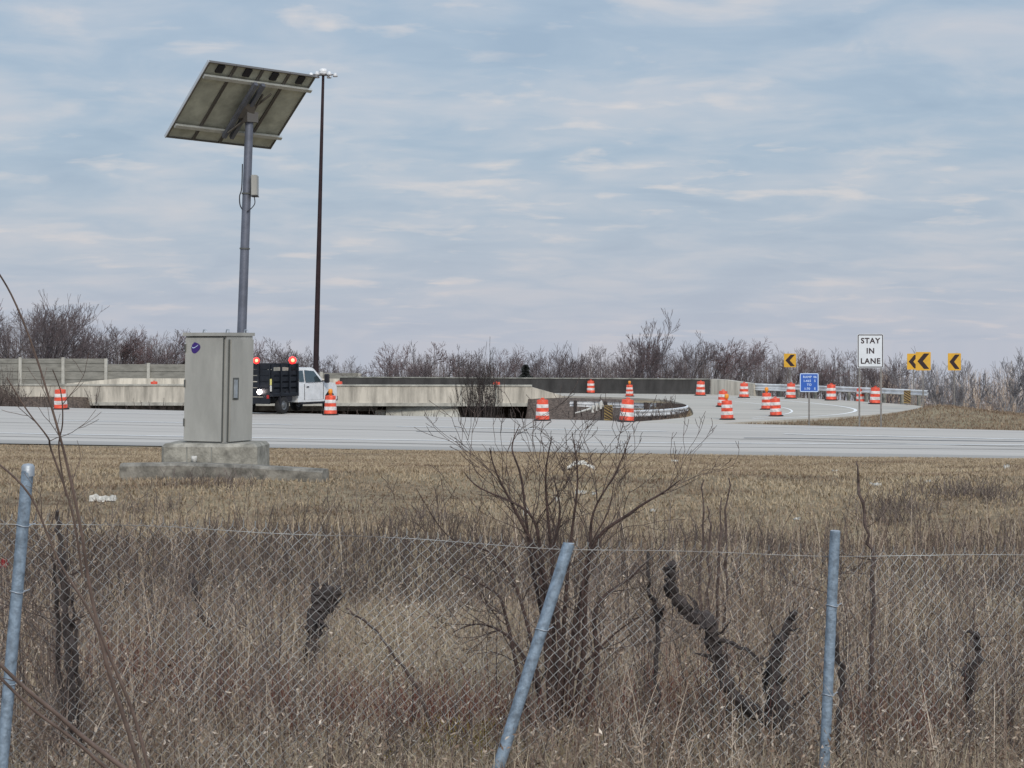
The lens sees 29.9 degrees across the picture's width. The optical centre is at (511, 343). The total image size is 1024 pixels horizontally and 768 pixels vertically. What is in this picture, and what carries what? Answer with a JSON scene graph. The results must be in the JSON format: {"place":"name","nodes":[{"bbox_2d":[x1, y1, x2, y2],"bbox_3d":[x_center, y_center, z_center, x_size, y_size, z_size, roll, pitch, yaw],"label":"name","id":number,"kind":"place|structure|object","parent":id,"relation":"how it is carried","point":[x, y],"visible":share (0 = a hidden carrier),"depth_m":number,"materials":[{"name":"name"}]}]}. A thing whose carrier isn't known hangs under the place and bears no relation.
{"place":"outdoors","nodes":[
{"label":"outdoors","id":0,"kind":"place"},
{"bbox_2d":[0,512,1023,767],"bbox_3d":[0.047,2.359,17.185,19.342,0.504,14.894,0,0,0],"label":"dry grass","id":1,"kind":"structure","parent":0,"point":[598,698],"depth_m":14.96,"materials":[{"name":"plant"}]},
{"bbox_2d":[0,397,1023,767],"bbox_3d":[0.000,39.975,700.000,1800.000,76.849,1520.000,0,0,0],"label":"ground","id":2,"kind":"structure","parent":0,"point":[504,411],"depth_m":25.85,"materials":[{"name":"brown plant"}]},
{"bbox_2d":[0,380,30,406],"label":"bank brush","id":3,"kind":"object","parent":2,"relation":"on","point":[5,401],"visible":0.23,"depth_m":107.23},
{"bbox_2d":[0,303,42,358],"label":"bare tree","id":4,"kind":"object","parent":2,"relation":"on","point":[14,357],"visible":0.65,"depth_m":231.64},
{"bbox_2d":[0,300,91,383],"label":"bare tree","id":5,"kind":"object","parent":2,"relation":"on","point":[35,333],"visible":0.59,"depth_m":224.28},
{"bbox_2d":[1,377,100,577],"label":"arching cane","id":6,"kind":"object","parent":2,"relation":"on","point":[68,498],"visible":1,"depth_m":8.43,"materials":[{"name":"brown plant"}]},
{"bbox_2d":[0,292,102,358],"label":"bare tree","id":7,"kind":"object","parent":2,"relation":"on","point":[54,327],"visible":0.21,"depth_m":237.29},
{"bbox_2d":[11,304,93,358],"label":"bare tree","id":8,"kind":"object","parent":2,"relation":"on","point":[73,326],"visible":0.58,"depth_m":229.03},
{"bbox_2d":[0,676,107,767],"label":"arching cane","id":9,"kind":"object","parent":2,"relation":"on","point":[73,739],"visible":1,"depth_m":8.06,"materials":[{"name":"brown plant"}]},
{"bbox_2d":[0,290,108,358],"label":"bare tree","id":10,"kind":"object","parent":2,"relation":"on","point":[65,334],"visible":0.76,"depth_m":223.37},
{"bbox_2d":[25,353,88,495],"bbox_3d":[-2.008,0.358,8.358,0.236,0.649,0.433,0,0,-26],"label":"arching cane","id":11,"kind":"object","parent":2,"relation":"on","point":[62,417],"visible":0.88,"depth_m":8.38,"materials":[{"name":"brown plant"}]},
{"bbox_2d":[0,662,126,767],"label":"arching cane","id":12,"kind":"object","parent":2,"relation":"on","point":[92,744],"visible":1,"depth_m":8.03,"materials":[{"name":"brown plant"}]},
{"bbox_2d":[0,482,139,760],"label":"brush clump","id":13,"kind":"object","parent":2,"relation":"on","point":[71,626],"visible":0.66,"depth_m":11.39,"materials":[{"name":"brown plant"}]},
{"bbox_2d":[0,274,141,767],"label":"arching cane","id":14,"kind":"object","parent":2,"relation":"on","point":[126,725],"visible":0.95,"depth_m":8.56,"materials":[{"name":"brown plant"}]},
{"bbox_2d":[0,460,149,767],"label":"arching cane","id":15,"kind":"object","parent":2,"relation":"on","point":[107,651],"visible":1,"depth_m":8.31,"materials":[{"name":"brown plant"}]},
{"bbox_2d":[30,316,138,363],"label":"bare tree","id":16,"kind":"object","parent":2,"relation":"on","point":[97,346],"visible":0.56,"depth_m":227.46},
{"bbox_2d":[53,322,118,363],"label":"bare tree","id":17,"kind":"object","parent":2,"relation":"on","point":[90,347],"visible":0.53,"depth_m":230.91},
{"bbox_2d":[87,324,156,363],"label":"bare tree","id":18,"kind":"object","parent":2,"relation":"on","point":[129,352],"visible":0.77,"depth_m":230.70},
{"bbox_2d":[25,618,238,696],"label":"reddish shoots","id":19,"kind":"object","parent":2,"relation":"on","point":[124,669],"visible":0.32,"depth_m":14.09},
{"bbox_2d":[129,330,190,363],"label":"bare tree","id":20,"kind":"object","parent":2,"relation":"on","point":[160,353],"visible":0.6,"depth_m":220.88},
{"bbox_2d":[135,329,185,363],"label":"bare tree","id":21,"kind":"object","parent":2,"relation":"on","point":[182,355],"visible":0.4,"depth_m":229.44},
{"bbox_2d":[0,357,361,383],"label":"noise wall","id":22,"kind":"structure","parent":2,"relation":"on","point":[66,371],"depth_m":214.90,"materials":[{"name":"concrete"}]},
{"bbox_2d":[88,642,292,727],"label":"reddish shoots","id":23,"kind":"object","parent":2,"relation":"on","point":[233,681],"visible":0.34,"depth_m":13.00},
{"bbox_2d":[178,567,212,629],"bbox_3d":[-2.699,2.147,16.102,0.465,0.572,0.174,0,0,42],"label":"dead trunk","id":24,"kind":"object","parent":2,"relation":"on","point":[193,581],"visible":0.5,"depth_m":15.98,"materials":[{"name":"black plant"}]},
{"bbox_2d":[162,440,268,464],"bbox_3d":[-4.584,1.889,29.756,1.480,0.738,1.058,0,0,4],"label":"concrete pad","id":25,"kind":"object","parent":2,"relation":"on","point":[253,452],"visible":0.49,"depth_m":29.25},
{"bbox_2d":[183,329,254,442],"bbox_3d":[-4.597,0.664,29.886,0.944,1.783,0.845,0,0,25],"label":"utility cabinet","id":26,"kind":"object","parent":25,"relation":"on","point":[218,393],"visible":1,"depth_m":29.54,"materials":[{"name":"metal"}]},
{"bbox_2d":[164,59,315,332],"bbox_3d":[-4.309,-1.181,30.556,2.007,6.368,1.386,0,0,-38],"label":"solar pole","id":27,"kind":"object","parent":26,"relation":"on","point":[248,108],"visible":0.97,"depth_m":30.53,"materials":[{"name":"metal"}]},
{"bbox_2d":[119,462,328,482],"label":"concrete slab","id":28,"kind":"structure","parent":2,"relation":"on","point":[149,469],"depth_m":28.69,"materials":[{"name":"concrete"}]},
{"bbox_2d":[309,68,337,374],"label":"mast light","id":29,"kind":"object","parent":2,"relation":"on","point":[322,72],"visible":0.95,"depth_m":199.82,"materials":[{"name":"metal"}]},
{"bbox_2d":[302,576,347,670],"bbox_3d":[-1.470,2.210,14.996,0.389,0.793,0.504,0,0,0],"label":"tree stump","id":30,"kind":"object","parent":2,"relation":"on","point":[316,605],"visible":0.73,"depth_m":14.95,"materials":[{"name":"wood"}]},
{"bbox_2d":[1,384,675,420],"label":"pit brush","id":31,"kind":"object","parent":2,"relation":"on","point":[664,404],"visible":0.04,"depth_m":94.16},
{"bbox_2d":[204,653,493,755],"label":"reddish shoots","id":32,"kind":"object","parent":2,"relation":"on","point":[336,699],"visible":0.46,"depth_m":12.33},
{"bbox_2d":[359,343,409,376],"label":"bare tree","id":33,"kind":"object","parent":2,"relation":"on","point":[389,366],"visible":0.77,"depth_m":200.08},
{"bbox_2d":[339,349,437,376],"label":"bare tree","id":34,"kind":"object","parent":2,"relation":"on","point":[406,375],"visible":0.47,"depth_m":189.56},
{"bbox_2d":[314,577,465,756],"bbox_3d":[-0.736,1.961,11.646,1.141,1.123,0.412,0,0,31],"label":"sapling","id":35,"kind":"object","parent":2,"relation":"on","point":[410,678],"visible":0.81,"depth_m":11.63,"materials":[{"name":"brown plant"}]},
{"bbox_2d":[389,341,447,376],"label":"bare tree","id":36,"kind":"object","parent":2,"relation":"on","point":[436,361],"visible":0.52,"depth_m":212.85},
{"bbox_2d":[386,406,462,416],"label":"slope wall","id":37,"kind":"structure","parent":2,"relation":"on","point":[407,410],"depth_m":118.41,"materials":[{"name":"concrete"}]},
{"bbox_2d":[323,597,536,695],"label":"dry grass","id":38,"kind":"structure","parent":2,"relation":"on","point":[501,635],"depth_m":15.91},
{"bbox_2d":[321,650,575,759],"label":"reddish shoots","id":39,"kind":"object","parent":2,"relation":"on","point":[445,706],"visible":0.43,"depth_m":12.19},
{"bbox_2d":[0,309,900,402],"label":"distant woodland","id":40,"kind":"object","parent":2,"relation":"on","point":[704,372],"visible":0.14,"depth_m":259.39,"materials":[{"name":"plant"}]},
{"bbox_2d":[438,344,488,376],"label":"bare tree","id":41,"kind":"object","parent":2,"relation":"on","point":[455,362],"visible":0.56,"depth_m":204.13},
{"bbox_2d":[398,708,529,767],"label":"yellow shoots","id":42,"kind":"object","parent":2,"relation":"on","point":[461,738],"visible":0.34,"depth_m":11.74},
{"bbox_2d":[449,343,503,417],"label":"bare tree","id":43,"kind":"object","parent":2,"relation":"on","point":[472,403],"visible":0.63,"depth_m":103.86,"materials":[{"name":"brown plant"}]},
{"bbox_2d":[467,342,514,417],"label":"bare tree","id":44,"kind":"object","parent":2,"relation":"on","point":[486,394],"visible":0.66,"depth_m":105.78,"materials":[{"name":"brown plant"}]},
{"bbox_2d":[492,345,527,376],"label":"bare tree","id":45,"kind":"object","parent":2,"relation":"on","point":[513,370],"visible":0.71,"depth_m":221.37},
{"bbox_2d":[0,484,1023,767],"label":"dead weed stems","id":46,"kind":"object","parent":2,"relation":"on","point":[610,632],"visible":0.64,"depth_m":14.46,"materials":[{"name":"plant"}]},
{"bbox_2d":[0,463,1023,767],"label":"chain link fence","id":47,"kind":"object","parent":2,"relation":"on","point":[518,699],"visible":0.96,"depth_m":10.84,"materials":[{"name":"metal"}]},
{"bbox_2d":[0,496,1023,611],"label":"dark brush","id":48,"kind":"object","parent":2,"relation":"on","point":[371,564],"visible":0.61,"depth_m":20.14,"materials":[{"name":"plant"}]},
{"bbox_2d":[0,549,1023,767],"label":"dead leaves","id":49,"kind":"object","parent":2,"relation":"on","point":[629,744],"depth_m":12.02,"materials":[{"name":"plant"}]},
{"bbox_2d":[0,572,1023,767],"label":"weed tangle","id":50,"kind":"object","parent":2,"relation":"on","point":[314,764],"visible":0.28,"depth_m":13.14,"materials":[{"name":"plant"}]},
{"bbox_2d":[0,466,1023,767],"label":"tall weed stems","id":51,"kind":"object","parent":2,"relation":"on","point":[312,560],"visible":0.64,"depth_m":14.63,"materials":[{"name":"plant"}]},
{"bbox_2d":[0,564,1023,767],"bbox_3d":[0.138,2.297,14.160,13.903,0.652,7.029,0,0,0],"label":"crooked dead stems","id":52,"kind":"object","parent":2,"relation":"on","point":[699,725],"visible":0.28,"depth_m":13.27,"materials":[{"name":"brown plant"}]},
{"bbox_2d":[486,350,562,377],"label":"bare tree","id":53,"kind":"object","parent":2,"relation":"on","point":[510,370],"visible":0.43,"depth_m":207.46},
{"bbox_2d":[58,465,1023,560],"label":"field weeds","id":54,"kind":"object","parent":2,"relation":"on","point":[963,491],"visible":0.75,"depth_m":25.48,"materials":[{"name":"plant"}]},
{"bbox_2d":[529,352,583,377],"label":"bare tree","id":55,"kind":"object","parent":2,"relation":"on","point":[558,369],"visible":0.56,"depth_m":196.90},
{"bbox_2d":[377,373,738,748],"bbox_3d":[0.287,1.403,12.135,2.216,2.446,1.479,0,0,13],"label":"bare shrub","id":56,"kind":"object","parent":2,"relation":"on","point":[550,642],"visible":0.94,"depth_m":12.17,"materials":[{"name":"brown plant"}]},
{"bbox_2d":[533,342,603,377],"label":"bare tree","id":57,"kind":"object","parent":2,"relation":"on","point":[582,362],"visible":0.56,"depth_m":200.56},
{"bbox_2d":[570,401,687,418],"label":"guardrail","id":58,"kind":"object","parent":2,"relation":"on","point":[574,404],"visible":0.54,"depth_m":106.81,"materials":[{"name":"grey metal"}]},
{"bbox_2d":[600,338,671,377],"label":"bare tree","id":59,"kind":"object","parent":2,"relation":"on","point":[640,360],"visible":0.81,"depth_m":193.80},
{"bbox_2d":[615,339,661,377],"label":"bare tree","id":60,"kind":"object","parent":2,"relation":"on","point":[638,361],"visible":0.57,"depth_m":197.40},
{"bbox_2d":[607,342,672,377],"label":"bare tree","id":61,"kind":"object","parent":2,"relation":"on","point":[625,374],"visible":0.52,"depth_m":191.50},
{"bbox_2d":[507,655,776,755],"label":"reddish shoots","id":62,"kind":"object","parent":2,"relation":"on","point":[596,720],"visible":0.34,"depth_m":12.18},
{"bbox_2d":[626,319,666,377],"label":"bare tree","id":63,"kind":"object","parent":2,"relation":"on","point":[654,322],"visible":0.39,"depth_m":206.37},
{"bbox_2d":[603,552,698,742],"bbox_3d":[0.925,1.999,12.276,0.551,1.329,0.562,0,0,39],"label":"sapling","id":64,"kind":"object","parent":2,"relation":"on","point":[657,618],"visible":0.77,"depth_m":12.29,"materials":[{"name":"brown plant"}]},
{"bbox_2d":[625,308,679,377],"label":"bare tree","id":65,"kind":"object","parent":2,"relation":"on","point":[667,337],"visible":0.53,"depth_m":199.21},
{"bbox_2d":[634,401,688,420],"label":"pit brush","id":66,"kind":"object","parent":2,"relation":"on","point":[671,415],"visible":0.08,"depth_m":84.72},
{"bbox_2d":[585,635,808,727],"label":"reddish shoots","id":67,"kind":"object","parent":2,"relation":"on","point":[682,679],"visible":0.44,"depth_m":13.20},
{"bbox_2d":[698,479,704,610],"bbox_3d":[1.477,1.622,15.003,0.044,1.126,0.130,0,0,24],"label":"weed stalk","id":68,"kind":"object","parent":2,"relation":"on","point":[702,553],"visible":0.69,"depth_m":15.02,"materials":[{"name":"brown plant"}]},
{"bbox_2d":[675,330,730,378],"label":"bare tree","id":69,"kind":"object","parent":2,"relation":"on","point":[704,357],"visible":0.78,"depth_m":184.65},
{"bbox_2d":[715,497,721,622],"bbox_3d":[1.618,1.698,15.008,0.052,0.998,0.122,0,0,0],"label":"weed stalk","id":70,"kind":"object","parent":2,"relation":"on","point":[717,589],"visible":0.83,"depth_m":14.98,"materials":[{"name":"brown plant"}]},
{"bbox_2d":[723,478,730,624],"bbox_3d":[1.666,1.619,14.996,0.049,1.153,0.108,0,0,-24],"label":"weed stalk","id":71,"kind":"object","parent":2,"relation":"on","point":[726,575],"visible":0.8,"depth_m":14.96,"materials":[{"name":"brown plant"}]},
{"bbox_2d":[702,337,762,379],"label":"bare tree","id":72,"kind":"object","parent":2,"relation":"on","point":[725,363],"visible":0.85,"depth_m":205.74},
{"bbox_2d":[717,342,772,380],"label":"bare tree","id":73,"kind":"object","parent":2,"relation":"on","point":[757,357],"visible":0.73,"depth_m":223.69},
{"bbox_2d":[723,339,774,380],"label":"bare tree","id":74,"kind":"object","parent":2,"relation":"on","point":[765,351],"visible":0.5,"depth_m":233.60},
{"bbox_2d":[727,347,778,394],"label":"bare tree","id":75,"kind":"object","parent":2,"relation":"on","point":[749,370],"visible":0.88,"depth_m":220.48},
{"bbox_2d":[725,599,825,749],"bbox_3d":[1.717,2.141,12.360,0.643,1.060,0.579,0,0,14],"label":"dead trunk","id":76,"kind":"object","parent":2,"relation":"on","point":[786,629],"visible":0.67,"depth_m":12.26,"materials":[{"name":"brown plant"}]},
{"bbox_2d":[754,345,810,396],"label":"bare tree","id":77,"kind":"object","parent":2,"relation":"on","point":[780,370],"visible":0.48,"depth_m":228.98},
{"bbox_2d":[800,373,818,424],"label":"road sign","id":78,"kind":"object","parent":2,"relation":"on","point":[809,382],"visible":1,"depth_m":76.00,"materials":[{"name":"blue"}]},
{"bbox_2d":[801,348,854,398],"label":"bare tree","id":79,"kind":"object","parent":2,"relation":"on","point":[810,362],"visible":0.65,"depth_m":204.85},
{"bbox_2d":[811,347,852,398],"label":"bare tree","id":80,"kind":"object","parent":2,"relation":"on","point":[823,380],"visible":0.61,"depth_m":189.00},
{"bbox_2d":[772,533,893,762],"bbox_3d":[1.916,1.843,11.560,0.725,1.429,0.205,0,0,0],"label":"sapling","id":81,"kind":"object","parent":2,"relation":"on","point":[840,673],"visible":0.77,"depth_m":11.56,"materials":[{"name":"brown plant"}]},
{"bbox_2d":[654,403,1023,430],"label":"mound grass","id":82,"kind":"structure","parent":2,"relation":"on","point":[991,411],"depth_m":80.26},
{"bbox_2d":[755,383,927,405],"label":"guardrail","id":83,"kind":"object","parent":2,"relation":"on","point":[760,388],"visible":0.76,"depth_m":109.38,"materials":[{"name":"galvanized metal"}]},
{"bbox_2d":[822,461,897,720],"bbox_3d":[2.382,1.757,13.025,0.435,1.925,0.438,0,0,-30],"label":"sapling","id":84,"kind":"object","parent":2,"relation":"on","point":[872,587],"visible":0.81,"depth_m":13.00,"materials":[{"name":"brown plant"}]},
{"bbox_2d":[857,334,883,426],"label":"road sign","id":85,"kind":"object","parent":2,"relation":"on","point":[870,350],"visible":0.99,"depth_m":74.50,"materials":[{"name":"white"}]},
{"bbox_2d":[873,354,908,402],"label":"bare tree","id":86,"kind":"object","parent":2,"relation":"on","point":[886,381],"visible":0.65,"depth_m":168.22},
{"bbox_2d":[803,660,1023,760],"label":"reddish shoots","id":87,"kind":"object","parent":2,"relation":"on","point":[924,738],"visible":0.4,"depth_m":12.22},
{"bbox_2d":[916,352,930,407],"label":"chevron sign","id":88,"kind":"object","parent":2,"relation":"on","point":[923,361],"visible":0.94,"depth_m":92.01,"materials":[{"name":"yellow"}]},
{"bbox_2d":[886,346,975,404],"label":"bare tree","id":89,"kind":"object","parent":2,"relation":"on","point":[925,385],"visible":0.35,"depth_m":146.80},
{"bbox_2d":[920,361,949,405],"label":"bare tree","id":90,"kind":"object","parent":2,"relation":"on","point":[932,395],"visible":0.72,"depth_m":137.68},
{"bbox_2d":[873,364,1023,412],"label":"distant woodland","id":91,"kind":"object","parent":2,"relation":"on","point":[1014,406],"visible":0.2,"depth_m":196.54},
{"bbox_2d":[948,353,960,405],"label":"chevron sign","id":92,"kind":"object","parent":2,"relation":"on","point":[954,361],"visible":0.94,"depth_m":101.00,"materials":[{"name":"yellow"}]},
{"bbox_2d":[944,363,980,406],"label":"bare tree","id":93,"kind":"object","parent":2,"relation":"on","point":[958,395],"visible":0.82,"depth_m":145.67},
{"bbox_2d":[943,362,998,409],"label":"bare tree","id":94,"kind":"object","parent":2,"relation":"on","point":[971,381],"visible":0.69,"depth_m":149.34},
{"bbox_2d":[935,575,1016,738],"bbox_3d":[2.962,2.134,12.352,0.505,1.256,0.852,0,0,0],"label":"sapling","id":95,"kind":"object","parent":2,"relation":"on","point":[971,681],"visible":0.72,"depth_m":12.39,"materials":[{"name":"brown plant"}]},
{"bbox_2d":[976,348,1023,412],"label":"bare tree","id":96,"kind":"object","parent":2,"relation":"on","point":[1020,372],"visible":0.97,"depth_m":134.32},
{"bbox_2d":[990,358,1023,411],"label":"bare tree","id":97,"kind":"object","parent":2,"relation":"on","point":[1011,386],"visible":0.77,"depth_m":156.46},
{"bbox_2d":[0,406,1023,458],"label":"road","id":98,"kind":"structure","parent":0,"point":[340,429],"depth_m":68.65,"materials":[{"name":"concrete"}]},
{"bbox_2d":[53,388,68,409],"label":"traffic drum","id":99,"kind":"object","parent":98,"relation":"on","point":[57,401],"visible":0.83,"depth_m":93.68,"materials":[{"name":"orange plastic"}]},
{"bbox_2d":[252,356,337,413],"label":"work truck","id":100,"kind":"object","parent":98,"relation":"on","point":[281,386],"visible":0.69,"depth_m":88.54,"materials":[{"name":"black metal"}]},
{"bbox_2d":[322,389,338,414],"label":"traffic drum","id":101,"kind":"object","parent":98,"relation":"on","point":[330,407],"visible":1,"depth_m":86.30,"materials":[{"name":"orange plastic"}]},
{"bbox_2d":[0,440,1023,458],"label":"road shoulder","id":102,"kind":"object","parent":98,"relation":"attached to","point":[480,449],"depth_m":58.16},
{"bbox_2d":[23,433,1005,444],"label":"edge line","id":103,"kind":"object","parent":98,"relation":"on","point":[535,441],"visible":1,"depth_m":62.14,"materials":[{"name":"white paint"}]},
{"bbox_2d":[59,420,1001,438],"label":"lane line","id":104,"kind":"object","parent":98,"relation":"on","point":[576,429],"visible":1,"depth_m":71.59,"materials":[{"name":"white paint"}]},
{"bbox_2d":[534,398,550,420],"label":"traffic drum","id":105,"kind":"object","parent":98,"relation":"on","point":[542,408],"visible":0.86,"depth_m":79.94,"materials":[{"name":"orange plastic"}]},
{"bbox_2d":[617,397,634,421],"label":"traffic drum","id":106,"kind":"object","parent":98,"relation":"on","point":[627,404],"visible":0.87,"depth_m":78.85,"materials":[{"name":"orange plastic"}]},
{"bbox_2d":[0,0,1023,403],"label":"sky","id":107,"kind":"structure","parent":0,"point":[817,175],"materials":[{"name":"blue"}]},
{"bbox_2d":[555,393,920,423],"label":"ramp pavement","id":108,"kind":"structure","parent":0,"point":[745,412],"depth_m":95.02,"materials":[{"name":"concrete"}]},
{"bbox_2d":[67,378,339,383],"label":"bridge parapet","id":109,"kind":"structure","parent":108,"relation":"on","point":[146,381],"depth_m":130.73,"materials":[{"name":"concrete"}]},
{"bbox_2d":[0,384,561,410],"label":"bridge parapet","id":110,"kind":"structure","parent":108,"relation":"on","point":[360,397],"depth_m":118.42,"materials":[{"name":"concrete"}]},
{"bbox_2d":[340,377,709,393],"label":"bridge parapet","id":111,"kind":"structure","parent":108,"relation":"on","point":[646,385],"depth_m":124.69,"materials":[{"name":"concrete"}]},
{"bbox_2d":[719,394,734,419],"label":"traffic drum","id":112,"kind":"object","parent":108,"relation":"on","point":[726,410],"visible":1,"depth_m":80.82,"materials":[{"name":"orange plastic"}]},
{"bbox_2d":[710,379,757,395],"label":"parapet end","id":113,"kind":"structure","parent":108,"relation":"on","point":[731,387],"depth_m":120.27,"materials":[{"name":"concrete"}]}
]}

